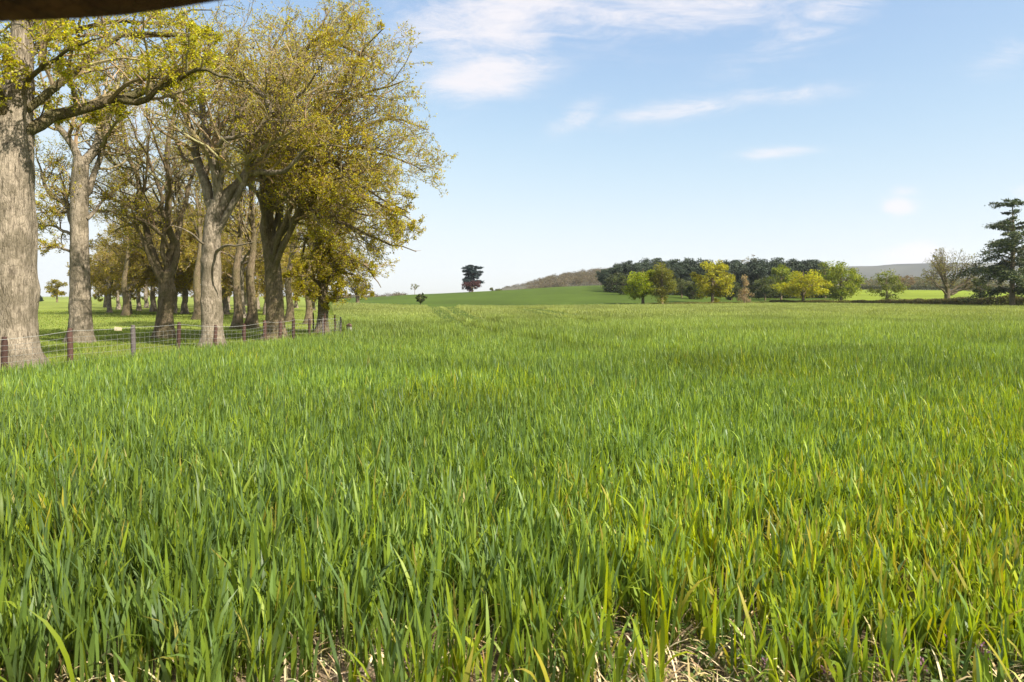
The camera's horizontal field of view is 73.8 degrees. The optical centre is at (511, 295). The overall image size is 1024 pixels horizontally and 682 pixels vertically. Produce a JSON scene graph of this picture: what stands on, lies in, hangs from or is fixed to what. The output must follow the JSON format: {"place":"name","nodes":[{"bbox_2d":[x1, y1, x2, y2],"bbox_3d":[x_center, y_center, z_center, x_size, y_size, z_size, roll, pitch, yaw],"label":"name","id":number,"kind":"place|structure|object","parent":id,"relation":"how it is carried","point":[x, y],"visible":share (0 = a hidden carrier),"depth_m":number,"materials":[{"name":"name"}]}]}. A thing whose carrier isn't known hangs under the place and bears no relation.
{"place":"outdoors","nodes":[
{"label":"outdoors","id":0,"kind":"place"},
{"bbox_2d":[38,310,344,364],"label":"pasture grass","id":1,"kind":"structure","parent":0,"point":[230,337],"depth_m":27.96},
{"bbox_2d":[0,0,1023,295],"label":"sky","id":2,"kind":"structure","parent":0,"point":[585,134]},
{"bbox_2d":[7,303,1023,681],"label":"field soil","id":3,"kind":"structure","parent":0,"point":[473,677],"depth_m":2.99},
{"bbox_2d":[0,302,1023,681],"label":"wheat crop","id":4,"kind":"object","parent":3,"relation":"on","point":[220,502],"visible":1,"depth_m":4.39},
{"bbox_2d":[0,501,1023,681],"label":"seedling weeds","id":5,"kind":"object","parent":3,"relation":"on","point":[693,642],"visible":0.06,"depth_m":2.88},
{"bbox_2d":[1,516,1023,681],"bbox_3d":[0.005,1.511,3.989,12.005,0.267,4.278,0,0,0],"label":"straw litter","id":6,"kind":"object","parent":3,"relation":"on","point":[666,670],"visible":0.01,"depth_m":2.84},
{"bbox_2d":[760,657,768,681],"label":"dead nettle","id":7,"kind":"object","parent":3,"relation":"on","point":[766,676],"visible":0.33,"depth_m":2.74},
{"bbox_2d":[821,665,831,681],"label":"dead nettle","id":8,"kind":"object","parent":3,"relation":"on","point":[824,672],"visible":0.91,"depth_m":2.70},
{"bbox_2d":[876,651,892,681],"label":"dead nettle","id":9,"kind":"object","parent":3,"relation":"on","point":[882,669],"visible":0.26,"depth_m":2.76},
{"bbox_2d":[916,656,929,681],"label":"dead nettle","id":10,"kind":"object","parent":3,"relation":"on","point":[926,672],"visible":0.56,"depth_m":2.71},
{"bbox_2d":[971,641,989,672],"bbox_3d":[1.906,1.503,2.769,0.066,0.195,0.063,0,0,16],"label":"dead nettle","id":11,"kind":"object","parent":3,"relation":"on","point":[981,649],"visible":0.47,"depth_m":2.77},
{"bbox_2d":[38,285,1023,365],"bbox_3d":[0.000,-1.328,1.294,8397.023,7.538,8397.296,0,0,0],"label":"terrain","id":12,"kind":"structure","parent":0,"point":[583,295],"depth_m":144.98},
{"bbox_2d":[44,279,67,301],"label":"golden tree","id":13,"kind":"object","parent":12,"relation":"on","point":[54,290],"visible":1,"depth_m":189.16,"materials":[{"name":"yellow plant"}]},
{"bbox_2d":[3,15,160,342],"bbox_3d":[-15.060,-4.365,24.548,4.610,12.234,5.490,0,0,0],"label":"forked oak","id":14,"kind":"object","parent":12,"relation":"on","point":[74,201],"visible":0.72,"depth_m":23.67,"materials":[{"name":"grey plant"}]},
{"bbox_2d":[68,243,120,307],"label":"grove tree","id":15,"kind":"object","parent":12,"relation":"on","point":[105,302],"visible":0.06,"depth_m":95.70,"materials":[{"name":"brown plant"}]},
{"bbox_2d":[65,237,142,312],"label":"grove tree","id":16,"kind":"object","parent":12,"relation":"on","point":[104,257],"visible":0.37,"depth_m":65.76,"materials":[{"name":"yellow plant"}]},
{"bbox_2d":[0,0,220,21],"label":"overhanging tree","id":17,"kind":"object","parent":12,"relation":"on","point":[20,10],"visible":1,"depth_m":0.62,"materials":[{"name":"brown plant"}]},
{"bbox_2d":[95,245,125,308],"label":"grove tree","id":18,"kind":"object","parent":12,"relation":"on","point":[118,305],"visible":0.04,"depth_m":81.86,"materials":[{"name":"brown plant"}]},
{"bbox_2d":[89,228,155,313],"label":"grove tree","id":19,"kind":"object","parent":12,"relation":"on","point":[132,284],"visible":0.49,"depth_m":59.52,"materials":[{"name":"green plant"}]},
{"bbox_2d":[97,244,148,310],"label":"grove tree","id":20,"kind":"object","parent":12,"relation":"on","point":[138,306],"visible":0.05,"depth_m":73.83,"materials":[{"name":"brown plant"}]},
{"bbox_2d":[0,6,246,369],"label":"broad oak","id":21,"kind":"object","parent":12,"relation":"on","point":[20,288],"visible":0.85,"depth_m":14.48,"materials":[{"name":"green plant"}]},
{"bbox_2d":[89,138,161,315],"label":"oak","id":22,"kind":"object","parent":12,"relation":"on","point":[126,307],"visible":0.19,"depth_m":55.82,"materials":[{"name":"brown plant"}]},
{"bbox_2d":[66,30,223,338],"bbox_3d":[-14.121,-4.436,26.407,5.389,12.417,6.166,0,0,0],"label":"many stemmed oak","id":23,"kind":"object","parent":12,"relation":"on","point":[170,258],"visible":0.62,"depth_m":25.91,"materials":[{"name":"brown plant"}]},
{"bbox_2d":[142,282,150,307],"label":"grove tree","id":24,"kind":"object","parent":12,"relation":"on","point":[146,291],"visible":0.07,"depth_m":91.88,"materials":[{"name":"brown plant"}]},
{"bbox_2d":[95,216,200,311],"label":"grove tree","id":25,"kind":"object","parent":12,"relation":"on","point":[153,305],"depth_m":69.84,"materials":[{"name":"brown plant"}]},
{"bbox_2d":[103,194,205,295],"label":"grove tree","id":26,"kind":"object","parent":12,"relation":"on","point":[179,278],"visible":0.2,"depth_m":57.23,"materials":[{"name":"brown plant"}]},
{"bbox_2d":[111,204,200,312],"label":"grove tree","id":27,"kind":"object","parent":12,"relation":"on","point":[179,291],"visible":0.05,"depth_m":61.66,"materials":[{"name":"brown plant"}]},
{"bbox_2d":[124,202,205,313],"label":"grove tree","id":28,"kind":"object","parent":12,"relation":"on","point":[184,308],"visible":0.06,"depth_m":61.61,"materials":[{"name":"brown plant"}]},
{"bbox_2d":[1,313,341,370],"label":"wire fence","id":29,"kind":"object","parent":12,"relation":"on","point":[5,350],"visible":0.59,"depth_m":16.31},
{"bbox_2d":[155,271,193,309],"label":"grove tree","id":30,"kind":"object","parent":12,"relation":"on","point":[189,289],"visible":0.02,"depth_m":77.76,"materials":[{"name":"brown plant"}]},
{"bbox_2d":[142,88,233,319],"bbox_3d":[-22.061,-6.917,47.148,6.554,17.383,6.685,0,0,0],"label":"oak","id":31,"kind":"object","parent":12,"relation":"on","point":[196,315],"visible":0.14,"depth_m":46.84,"materials":[{"name":"brown plant"}]},
{"bbox_2d":[142,201,260,297],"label":"grove tree","id":32,"kind":"object","parent":12,"relation":"on","point":[188,255],"visible":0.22,"depth_m":55.50,"materials":[{"name":"yellow plant"}]},
{"bbox_2d":[163,109,260,328],"bbox_3d":[-14.279,-3.901,34.115,4.957,11.335,6.773,0,0,0],"label":"oak","id":33,"kind":"object","parent":12,"relation":"on","point":[237,322],"visible":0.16,"depth_m":33.62,"materials":[{"name":"brown plant"}]},
{"bbox_2d":[177,203,263,313],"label":"grove tree","id":34,"kind":"object","parent":12,"relation":"on","point":[225,303],"visible":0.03,"depth_m":59.43,"materials":[{"name":"brown plant"}]},
{"bbox_2d":[193,85,284,328],"bbox_3d":[-12.822,-4.354,34.258,5.791,12.251,7.172,0,0,0],"label":"oak","id":35,"kind":"object","parent":12,"relation":"on","point":[251,319],"visible":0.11,"depth_m":34.03,"materials":[{"name":"brown plant"}]},
{"bbox_2d":[186,199,300,317],"bbox_3d":[-19.185,-2.746,50.264,7.691,9.314,8.231,0,0,-37],"label":"grove tree","id":36,"kind":"object","parent":12,"relation":"on","point":[227,278],"visible":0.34,"depth_m":49.95,"materials":[{"name":"brown plant"}]},
{"bbox_2d":[244,283,246,305],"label":"grove tree","id":37,"kind":"object","parent":12,"relation":"on","point":[245,298],"visible":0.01,"depth_m":111.75,"materials":[{"name":"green plant"}]},
{"bbox_2d":[127,0,374,346],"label":"sunlit oak","id":38,"kind":"object","parent":12,"relation":"on","point":[218,200],"visible":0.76,"depth_m":20.78,"materials":[{"name":"green plant"}]},
{"bbox_2d":[221,218,308,314],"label":"grove tree","id":39,"kind":"object","parent":12,"relation":"on","point":[258,274],"visible":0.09,"depth_m":57.31,"materials":[{"name":"brown plant"}]},
{"bbox_2d":[247,245,283,308],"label":"grove tree","id":40,"kind":"object","parent":12,"relation":"on","point":[258,302],"visible":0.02,"depth_m":83.86,"materials":[{"name":"brown plant"}]},
{"bbox_2d":[255,242,316,298],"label":"grove tree","id":41,"kind":"object","parent":12,"relation":"on","point":[260,288],"visible":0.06,"depth_m":69.61,"materials":[{"name":"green plant"}]},
{"bbox_2d":[283,251,304,307],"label":"grove tree","id":42,"kind":"object","parent":12,"relation":"on","point":[295,305],"visible":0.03,"depth_m":91.79,"materials":[{"name":"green plant"}]},
{"bbox_2d":[254,182,336,321],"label":"oak","id":43,"kind":"object","parent":12,"relation":"on","point":[289,315],"visible":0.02,"depth_m":42.85,"materials":[{"name":"brown plant"}]},
{"bbox_2d":[294,241,333,309],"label":"grove tree","id":44,"kind":"object","parent":12,"relation":"on","point":[313,307],"visible":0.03,"depth_m":77.74,"materials":[{"name":"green plant"}]},
{"bbox_2d":[180,0,457,340],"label":"great crowned oak","id":45,"kind":"object","parent":12,"relation":"on","point":[276,196],"visible":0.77,"depth_m":23.22,"materials":[{"name":"green plant"}]},
{"bbox_2d":[274,163,378,323],"bbox_3d":[-10.470,-2.974,39.168,6.186,9.486,7.351,0,0,0],"label":"oak","id":46,"kind":"object","parent":12,"relation":"on","point":[308,313],"visible":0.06,"depth_m":38.84,"materials":[{"name":"brown plant"}]},
{"bbox_2d":[314,271,353,293],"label":"grove tree","id":47,"kind":"object","parent":12,"relation":"on","point":[343,278],"visible":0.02,"depth_m":103.96,"materials":[{"name":"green plant"}]},
{"bbox_2d":[276,154,409,332],"bbox_3d":[-7.345,-2.314,29.748,6.047,8.170,4.589,0,0,0],"label":"yellowing oak","id":48,"kind":"object","parent":12,"relation":"on","point":[326,269],"visible":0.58,"depth_m":29.20,"materials":[{"name":"yellow plant"}]},
{"bbox_2d":[345,276,372,302],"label":"field edge tree","id":49,"kind":"object","parent":12,"relation":"on","point":[356,294],"visible":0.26,"depth_m":139.64,"materials":[{"name":"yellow plant"}]},
{"bbox_2d":[328,292,407,297],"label":"skyline wood","id":50,"kind":"object","parent":12,"relation":"on","point":[377,295],"visible":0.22,"depth_m":361.42,"materials":[{"name":"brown plant"}]},
{"bbox_2d":[415,293,427,304],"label":"round bush tree","id":51,"kind":"object","parent":12,"relation":"on","point":[420,300],"visible":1,"depth_m":103.92,"materials":[{"name":"green plant"}]},
{"bbox_2d":[461,280,481,291],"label":"copper beech","id":52,"kind":"object","parent":12,"relation":"on","point":[467,286],"visible":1,"depth_m":285.58,"materials":[{"name":"red plant"}]},
{"bbox_2d":[461,265,484,288],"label":"lone cedar","id":53,"kind":"object","parent":12,"relation":"on","point":[471,273],"visible":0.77,"depth_m":290.66,"materials":[{"name":"plant"}]},
{"bbox_2d":[502,267,611,289],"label":"distant wood","id":54,"kind":"object","parent":12,"relation":"on","point":[576,278],"visible":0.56,"depth_m":598.79,"materials":[{"name":"brown plant"}]},
{"bbox_2d":[597,269,608,288],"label":"pine tree","id":55,"kind":"object","parent":12,"relation":"on","point":[603,274],"visible":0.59,"depth_m":211.08,"materials":[{"name":"green plant"}]},
{"bbox_2d":[602,273,612,285],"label":"pine tree","id":56,"kind":"object","parent":12,"relation":"on","point":[606,276],"visible":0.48,"depth_m":199.87,"materials":[{"name":"green plant"}]},
{"bbox_2d":[610,266,623,279],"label":"pine tree","id":57,"kind":"object","parent":12,"relation":"on","point":[617,270],"visible":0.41,"depth_m":200.23,"materials":[{"name":"green plant"}]},
{"bbox_2d":[612,276,631,294],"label":"shrubby tree","id":58,"kind":"object","parent":12,"relation":"on","point":[623,279],"visible":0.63,"depth_m":174.99,"materials":[{"name":"green plant"}]},
{"bbox_2d":[622,262,628,274],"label":"pine tree","id":59,"kind":"object","parent":12,"relation":"on","point":[625,266],"visible":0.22,"depth_m":206.69,"materials":[{"name":"green plant"}]},
{"bbox_2d":[626,264,639,282],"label":"pine tree","id":60,"kind":"object","parent":12,"relation":"on","point":[631,269],"visible":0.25,"depth_m":192.37,"materials":[{"name":"green plant"}]},
{"bbox_2d":[631,263,643,270],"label":"pine tree","id":61,"kind":"object","parent":12,"relation":"on","point":[639,267],"visible":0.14,"depth_m":195.93,"materials":[{"name":"green plant"}]},
{"bbox_2d":[622,269,658,303],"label":"lime green tree","id":62,"kind":"object","parent":12,"relation":"on","point":[641,278],"visible":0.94,"depth_m":121.36,"materials":[{"name":"green plant"}]},
{"bbox_2d":[648,262,678,303],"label":"weeping tree","id":63,"kind":"object","parent":12,"relation":"on","point":[663,273],"visible":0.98,"depth_m":120.48,"materials":[{"name":"green plant"}]},
{"bbox_2d":[666,268,679,286],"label":"pine tree","id":64,"kind":"object","parent":12,"relation":"on","point":[676,275],"visible":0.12,"depth_m":181.21,"materials":[{"name":"green plant"}]},
{"bbox_2d":[667,259,682,266],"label":"pine tree","id":65,"kind":"object","parent":12,"relation":"on","point":[673,262],"visible":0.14,"depth_m":205.39,"materials":[{"name":"green plant"}]},
{"bbox_2d":[673,263,685,281],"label":"pine tree","id":66,"kind":"object","parent":12,"relation":"on","point":[679,271],"visible":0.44,"depth_m":185.42,"materials":[{"name":"green plant"}]},
{"bbox_2d":[671,278,692,297],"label":"grey green tree","id":67,"kind":"object","parent":12,"relation":"on","point":[680,284],"visible":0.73,"depth_m":164.84,"materials":[{"name":"green plant"}]},
{"bbox_2d":[679,263,689,275],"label":"pine tree","id":68,"kind":"object","parent":12,"relation":"on","point":[685,265],"visible":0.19,"depth_m":192.01,"materials":[{"name":"green plant"}]},
{"bbox_2d":[681,267,696,282],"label":"pine tree","id":69,"kind":"object","parent":12,"relation":"on","point":[686,274],"visible":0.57,"depth_m":182.29,"materials":[{"name":"green plant"}]},
{"bbox_2d":[683,258,697,280],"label":"pine tree","id":70,"kind":"object","parent":12,"relation":"on","point":[690,261],"visible":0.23,"depth_m":194.71,"materials":[{"name":"green plant"}]},
{"bbox_2d":[683,282,702,298],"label":"shrubby tree","id":71,"kind":"object","parent":12,"relation":"on","point":[689,294],"visible":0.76,"depth_m":157.57,"materials":[{"name":"green plant"}]},
{"bbox_2d":[690,258,703,281],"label":"pine tree","id":72,"kind":"object","parent":12,"relation":"on","point":[698,262],"visible":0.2,"depth_m":191.34,"materials":[{"name":"green plant"}]},
{"bbox_2d":[691,267,708,282],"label":"pine tree","id":73,"kind":"object","parent":12,"relation":"on","point":[697,269],"visible":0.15,"depth_m":184.74,"materials":[{"name":"green plant"}]},
{"bbox_2d":[646,301,768,303],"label":"rough bank","id":74,"kind":"structure","parent":12,"relation":"on","point":[706,302],"depth_m":130.58,"materials":[{"name":"green plant"}]},
{"bbox_2d":[689,259,735,303],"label":"golden oak","id":75,"kind":"object","parent":12,"relation":"on","point":[717,286],"visible":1,"depth_m":134.25,"materials":[{"name":"yellow plant"}]},
{"bbox_2d":[603,271,833,298],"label":"wood undergrowth","id":76,"kind":"object","parent":12,"relation":"on","point":[607,288],"visible":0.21,"depth_m":181.03,"materials":[{"name":"green plant"}]},
{"bbox_2d":[718,260,733,266],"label":"pine tree","id":77,"kind":"object","parent":12,"relation":"on","point":[727,262],"visible":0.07,"depth_m":197.32,"materials":[{"name":"green plant"}]},
{"bbox_2d":[723,280,740,299],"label":"shrubby tree","id":78,"kind":"object","parent":12,"relation":"on","point":[735,288],"visible":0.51,"depth_m":159.30,"materials":[{"name":"green plant"}]},
{"bbox_2d":[729,268,742,282],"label":"pine tree","id":79,"kind":"object","parent":12,"relation":"on","point":[736,271],"visible":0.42,"depth_m":183.71,"materials":[{"name":"green plant"}]},
{"bbox_2d":[736,263,749,285],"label":"pine tree","id":80,"kind":"object","parent":12,"relation":"on","point":[740,264],"visible":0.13,"depth_m":194.64,"materials":[{"name":"green plant"}]},
{"bbox_2d":[736,275,753,302],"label":"blossom tree","id":81,"kind":"object","parent":12,"relation":"on","point":[744,291],"visible":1,"depth_m":136.66,"materials":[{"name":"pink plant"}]},
{"bbox_2d":[736,266,755,287],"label":"pine tree","id":82,"kind":"object","parent":12,"relation":"on","point":[744,272],"visible":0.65,"depth_m":183.15,"materials":[{"name":"green plant"}]},
{"bbox_2d":[747,262,768,284],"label":"pine tree","id":83,"kind":"object","parent":12,"relation":"on","point":[759,270],"visible":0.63,"depth_m":181.84,"materials":[{"name":"green plant"}]},
{"bbox_2d":[749,257,766,294],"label":"pine tree","id":84,"kind":"object","parent":12,"relation":"on","point":[754,261],"visible":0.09,"depth_m":196.83,"materials":[{"name":"green plant"}]},
{"bbox_2d":[751,277,777,300],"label":"shrubby tree","id":85,"kind":"object","parent":12,"relation":"on","point":[760,291],"visible":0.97,"depth_m":163.02,"materials":[{"name":"green plant"}]},
{"bbox_2d":[762,266,777,297],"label":"pine tree","id":86,"kind":"object","parent":12,"relation":"on","point":[769,268],"visible":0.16,"depth_m":183.73,"materials":[{"name":"green plant"}]},
{"bbox_2d":[768,261,780,285],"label":"pine tree","id":87,"kind":"object","parent":12,"relation":"on","point":[775,263],"visible":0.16,"depth_m":192.39,"materials":[{"name":"green plant"}]},
{"bbox_2d":[770,257,783,262],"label":"pine tree","id":88,"kind":"object","parent":12,"relation":"on","point":[778,259],"visible":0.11,"depth_m":222.69,"materials":[{"name":"green plant"}]},
{"bbox_2d":[768,264,791,299],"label":"tall green tree","id":89,"kind":"object","parent":12,"relation":"on","point":[786,271],"visible":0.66,"depth_m":167.31,"materials":[{"name":"green plant"}]},
{"bbox_2d":[783,259,798,269],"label":"pine tree","id":90,"kind":"object","parent":12,"relation":"on","point":[792,264],"visible":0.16,"depth_m":192.88,"materials":[{"name":"green plant"}]},
{"bbox_2d":[789,263,805,295],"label":"pine tree","id":91,"kind":"object","parent":12,"relation":"on","point":[801,267],"visible":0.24,"depth_m":185.22,"materials":[{"name":"green plant"}]},
{"bbox_2d":[770,269,833,300],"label":"yellow tree","id":92,"kind":"object","parent":12,"relation":"on","point":[803,282],"visible":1,"depth_m":140.48,"materials":[{"name":"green plant"}]},
{"bbox_2d":[769,299,850,302],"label":"hedge","id":93,"kind":"object","parent":12,"relation":"on","point":[811,301],"visible":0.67,"depth_m":138.07,"materials":[{"name":"green plant"}]},
{"bbox_2d":[801,259,819,270],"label":"pine tree","id":94,"kind":"object","parent":12,"relation":"on","point":[807,261],"visible":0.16,"depth_m":192.98,"materials":[{"name":"green plant"}]},
{"bbox_2d":[802,263,820,297],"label":"pine tree","id":95,"kind":"object","parent":12,"relation":"on","point":[808,269],"visible":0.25,"depth_m":183.27,"materials":[{"name":"green plant"}]},
{"bbox_2d":[813,261,833,297],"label":"dull green tree","id":96,"kind":"object","parent":12,"relation":"on","point":[824,270],"visible":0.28,"depth_m":177.99,"materials":[{"name":"green plant"}]},
{"bbox_2d":[816,261,866,300],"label":"soft green tree","id":97,"kind":"object","parent":12,"relation":"on","point":[838,273],"visible":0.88,"depth_m":148.85,"materials":[{"name":"green plant"}]},
{"bbox_2d":[865,268,909,299],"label":"hedge tree","id":98,"kind":"object","parent":12,"relation":"on","point":[893,281],"visible":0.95,"depth_m":125.39,"materials":[{"name":"green plant"}]},
{"bbox_2d":[898,275,914,288],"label":"bare brown tree","id":99,"kind":"object","parent":12,"relation":"on","point":[906,281],"visible":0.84,"depth_m":289.26,"materials":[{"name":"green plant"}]},
{"bbox_2d":[850,276,1008,290],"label":"valley trees","id":100,"kind":"object","parent":12,"relation":"on","point":[917,280],"visible":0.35,"depth_m":386.48,"materials":[{"name":"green plant"}]},
{"bbox_2d":[858,285,1008,290],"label":"distant hedge","id":101,"kind":"object","parent":12,"relation":"on","point":[923,287],"visible":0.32,"depth_m":291.71,"materials":[{"name":"green plant"}]},
{"bbox_2d":[850,295,1023,305],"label":"field hedge","id":102,"kind":"object","parent":12,"relation":"on","point":[958,301],"visible":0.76,"depth_m":109.76,"materials":[{"name":"green plant"}]},
{"bbox_2d":[919,247,986,298],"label":"spreading oak","id":103,"kind":"object","parent":12,"relation":"on","point":[939,267],"visible":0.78,"depth_m":131.24,"materials":[{"name":"grey plant"}]},
{"bbox_2d":[971,276,991,297],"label":"tree","id":104,"kind":"object","parent":12,"relation":"on","point":[978,288],"visible":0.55,"depth_m":111.69,"materials":[{"name":"green plant"}]},
{"bbox_2d":[945,198,1023,305],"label":"cedar tree","id":105,"kind":"object","parent":12,"relation":"on","point":[1010,243],"visible":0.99,"depth_m":96.66,"materials":[{"name":"plant"}]},
{"bbox_2d":[494,281,865,290],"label":"wooded hill","id":106,"kind":"structure","parent":0,"point":[519,287],"depth_m":610.69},
{"bbox_2d":[835,263,1019,289],"bbox_3d":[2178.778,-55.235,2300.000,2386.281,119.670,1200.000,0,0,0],"label":"moor hill","id":107,"kind":"structure","parent":0,"point":[902,270],"depth_m":2129.25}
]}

